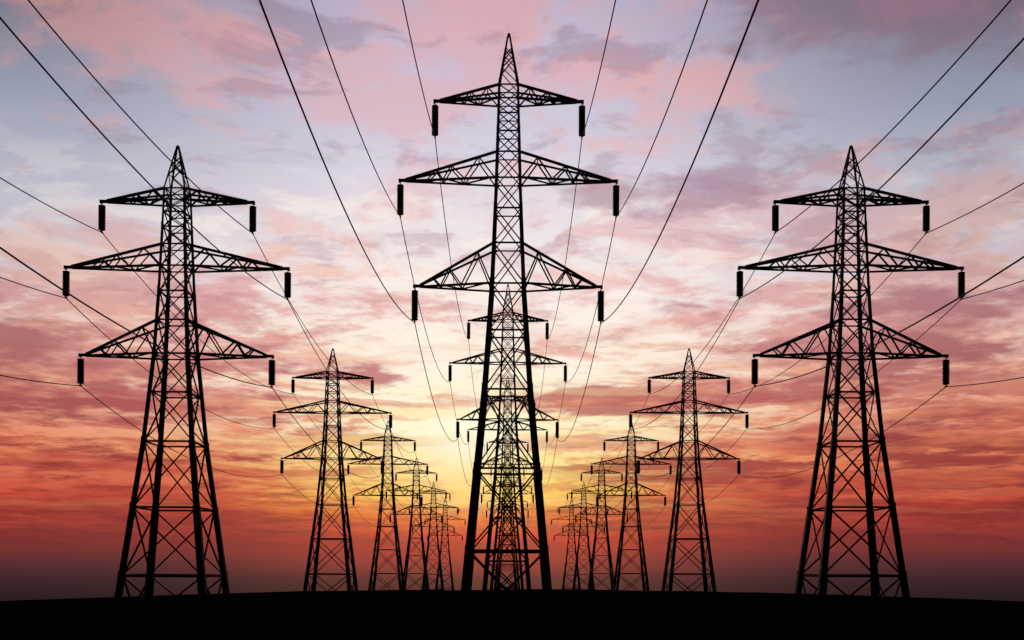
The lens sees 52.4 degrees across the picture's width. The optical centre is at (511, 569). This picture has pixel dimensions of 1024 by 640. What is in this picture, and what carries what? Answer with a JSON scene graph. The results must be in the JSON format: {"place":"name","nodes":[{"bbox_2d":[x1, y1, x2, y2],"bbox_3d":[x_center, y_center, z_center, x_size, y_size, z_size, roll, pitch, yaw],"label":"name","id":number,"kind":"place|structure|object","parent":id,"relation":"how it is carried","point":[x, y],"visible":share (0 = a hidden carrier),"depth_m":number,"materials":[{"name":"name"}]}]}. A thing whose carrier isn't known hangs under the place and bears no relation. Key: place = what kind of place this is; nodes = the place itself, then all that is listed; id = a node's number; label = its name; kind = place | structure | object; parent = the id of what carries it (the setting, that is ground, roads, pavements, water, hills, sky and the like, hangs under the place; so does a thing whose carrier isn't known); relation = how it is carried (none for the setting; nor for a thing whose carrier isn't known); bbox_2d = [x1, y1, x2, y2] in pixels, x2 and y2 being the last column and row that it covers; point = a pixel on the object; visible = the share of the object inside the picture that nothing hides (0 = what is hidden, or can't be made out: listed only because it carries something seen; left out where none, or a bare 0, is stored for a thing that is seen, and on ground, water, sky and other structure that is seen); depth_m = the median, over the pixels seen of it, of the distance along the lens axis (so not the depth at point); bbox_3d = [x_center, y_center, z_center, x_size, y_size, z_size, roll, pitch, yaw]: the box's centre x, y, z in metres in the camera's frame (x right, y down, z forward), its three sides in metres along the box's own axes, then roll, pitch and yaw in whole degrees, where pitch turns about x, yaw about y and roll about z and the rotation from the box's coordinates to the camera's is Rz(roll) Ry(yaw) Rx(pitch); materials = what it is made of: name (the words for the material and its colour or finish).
{"place":"outdoors","nodes":[
{"label":"outdoors","id":0,"kind":"place"},
{"bbox_2d":[0,589,1023,639],"bbox_3d":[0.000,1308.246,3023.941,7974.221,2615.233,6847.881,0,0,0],"label":"ground","id":1,"kind":"structure","parent":0,"point":[547,614],"depth_m":19.20,"materials":[{"name":"black"}]},
{"bbox_2d":[62,145,290,596],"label":"lattice pylon","id":2,"kind":"object","parent":1,"relation":"on","point":[201,575],"visible":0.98,"depth_m":72.75,"materials":[{"name":"metal"}]},
{"bbox_2d":[0,375,419,543],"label":"power line","id":3,"kind":"object","parent":2,"relation":"hanging from","point":[155,439],"visible":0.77,"depth_m":81.91,"materials":[{"name":"metal"}]},
{"bbox_2d":[0,177,423,512],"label":"power line","id":4,"kind":"object","parent":2,"relation":"attached to","point":[148,287],"visible":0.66,"depth_m":76.42,"materials":[{"name":"metal"}]},
{"bbox_2d":[0,277,424,525],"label":"power line","id":5,"kind":"object","parent":2,"relation":"hanging from","point":[155,376],"visible":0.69,"depth_m":87.13,"materials":[{"name":"metal"}]},
{"bbox_2d":[0,247,460,544],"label":"power line","id":6,"kind":"object","parent":2,"relation":"hanging from","point":[27,266],"visible":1,"depth_m":47.38,"materials":[{"name":"metal"}]},
{"bbox_2d":[0,17,464,526],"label":"power line","id":7,"kind":"object","parent":2,"relation":"hanging from","point":[52,78],"visible":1,"depth_m":44.10,"materials":[{"name":"metal"}]},
{"bbox_2d":[28,0,456,515],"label":"power line","id":8,"kind":"object","parent":2,"relation":"hanging from","point":[38,12],"visible":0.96,"depth_m":53.21,"materials":[{"name":"metal"}]},
{"bbox_2d":[272,348,392,590],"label":"lattice pylon","id":9,"kind":"object","parent":1,"relation":"on","point":[341,474],"visible":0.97,"depth_m":138.70,"materials":[{"name":"metal"}]},
{"bbox_2d":[347,420,428,589],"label":"lattice pylon","id":10,"kind":"object","parent":1,"relation":"on","point":[400,577],"visible":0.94,"depth_m":204.65,"materials":[{"name":"metal"}]},
{"bbox_2d":[385,458,446,589],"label":"lattice pylon","id":11,"kind":"object","parent":1,"relation":"on","point":[407,558],"visible":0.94,"depth_m":270.51,"materials":[{"name":"metal"}]},
{"bbox_2d":[409,481,457,589],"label":"lattice pylon","id":12,"kind":"object","parent":1,"relation":"on","point":[439,559],"visible":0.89,"depth_m":336.36,"materials":[{"name":"metal"}]},
{"bbox_2d":[424,499,465,589],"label":"lattice pylon","id":13,"kind":"object","parent":1,"relation":"on","point":[449,560],"visible":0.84,"depth_m":402.31,"materials":[{"name":"metal"}]},
{"bbox_2d":[448,284,566,589],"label":"lattice pylon","id":14,"kind":"object","parent":1,"relation":"on","point":[488,556],"visible":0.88,"depth_m":139.75,"materials":[{"name":"metal"}]},
{"bbox_2d":[467,376,547,589],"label":"lattice pylon","id":15,"kind":"object","parent":1,"relation":"on","point":[497,531],"visible":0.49,"depth_m":204.75,"materials":[{"name":"metal"}]},
{"bbox_2d":[481,428,533,589],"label":"lattice pylon","id":16,"kind":"object","parent":1,"relation":"on","point":[501,523],"visible":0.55,"depth_m":270.00,"materials":[{"name":"metal"}]},
{"bbox_2d":[483,453,531,589],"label":"lattice pylon","id":17,"kind":"object","parent":1,"relation":"on","point":[510,520],"visible":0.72,"depth_m":335.21,"materials":[{"name":"metal"}]},
{"bbox_2d":[487,479,527,589],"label":"lattice pylon","id":18,"kind":"object","parent":1,"relation":"on","point":[513,570],"visible":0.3,"depth_m":400.10,"materials":[{"name":"metal"}]},
{"bbox_2d":[397,33,619,589],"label":"lattice pylon","id":19,"kind":"object","parent":1,"relation":"on","point":[542,551],"visible":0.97,"depth_m":74.50,"materials":[{"name":"metal"}]},
{"bbox_2d":[259,0,486,518],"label":"power line","id":20,"kind":"object","parent":19,"relation":"attached to","point":[275,41],"visible":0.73,"depth_m":38.06,"materials":[{"name":"metal"}]},
{"bbox_2d":[310,0,485,510],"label":"power line","id":21,"kind":"object","parent":19,"relation":"attached to","point":[378,177],"visible":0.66,"depth_m":57.35,"materials":[{"name":"metal"}]},
{"bbox_2d":[402,0,491,484],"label":"power line","id":22,"kind":"object","parent":19,"relation":"attached to","point":[438,167],"visible":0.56,"depth_m":75.20,"materials":[{"name":"metal"}]},
{"bbox_2d":[523,0,615,483],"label":"power line","id":23,"kind":"object","parent":19,"relation":"attached to","point":[577,171],"visible":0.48,"depth_m":75.61,"materials":[{"name":"metal"}]},
{"bbox_2d":[527,0,707,508],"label":"power line","id":24,"kind":"object","parent":19,"relation":"attached to","point":[639,175],"visible":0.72,"depth_m":56.89,"materials":[{"name":"metal"}]},
{"bbox_2d":[527,0,758,524],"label":"power line","id":25,"kind":"object","parent":19,"relation":"attached to","point":[741,43],"visible":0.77,"depth_m":38.14,"materials":[{"name":"metal"}]},
{"bbox_2d":[551,500,591,588],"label":"lattice pylon","id":26,"kind":"object","parent":1,"relation":"on","point":[566,561],"visible":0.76,"depth_m":402.20,"materials":[{"name":"metal"}]},
{"bbox_2d":[559,481,607,589],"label":"lattice pylon","id":27,"kind":"object","parent":1,"relation":"on","point":[577,557],"visible":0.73,"depth_m":336.29,"materials":[{"name":"metal"}]},
{"bbox_2d":[571,458,631,589],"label":"lattice pylon","id":28,"kind":"object","parent":1,"relation":"on","point":[610,569],"visible":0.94,"depth_m":270.46,"materials":[{"name":"metal"}]},
{"bbox_2d":[590,423,671,590],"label":"lattice pylon","id":29,"kind":"object","parent":1,"relation":"on","point":[617,577],"visible":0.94,"depth_m":204.63,"materials":[{"name":"metal"}]},
{"bbox_2d":[629,348,748,591],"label":"lattice pylon","id":30,"kind":"object","parent":1,"relation":"on","point":[678,505],"visible":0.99,"depth_m":138.68,"materials":[{"name":"metal"}]},
{"bbox_2d":[736,145,964,596],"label":"lattice pylon","id":31,"kind":"object","parent":1,"relation":"on","point":[823,575],"visible":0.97,"depth_m":72.73,"materials":[{"name":"metal"}]},
{"bbox_2d":[564,0,1011,509],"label":"power line","id":32,"kind":"object","parent":31,"relation":"hanging from","point":[989,24],"visible":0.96,"depth_m":54.82,"materials":[{"name":"metal"}]},
{"bbox_2d":[554,256,1023,544],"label":"power line","id":33,"kind":"object","parent":31,"relation":"hanging from","point":[999,272],"visible":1,"depth_m":49.85,"materials":[{"name":"metal"}]},
{"bbox_2d":[557,37,1023,522],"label":"power line","id":34,"kind":"object","parent":31,"relation":"hanging from","point":[966,100],"visible":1,"depth_m":45.71,"materials":[{"name":"metal"}]},
{"bbox_2d":[592,377,1023,544],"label":"power line","id":35,"kind":"object","parent":31,"relation":"hanging from","point":[870,439],"visible":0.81,"depth_m":82.37,"materials":[{"name":"metal"}]},
{"bbox_2d":[594,183,1023,511],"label":"power line","id":36,"kind":"object","parent":31,"relation":"hanging from","point":[871,294],"visible":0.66,"depth_m":79.74,"materials":[{"name":"metal"}]},
{"bbox_2d":[594,280,1023,527],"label":"power line","id":37,"kind":"object","parent":31,"relation":"hanging from","point":[878,370],"visible":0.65,"depth_m":83.76,"materials":[{"name":"metal"}]},
{"bbox_2d":[0,0,1023,600],"label":"sky","id":38,"kind":"structure","parent":0,"point":[809,81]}
]}

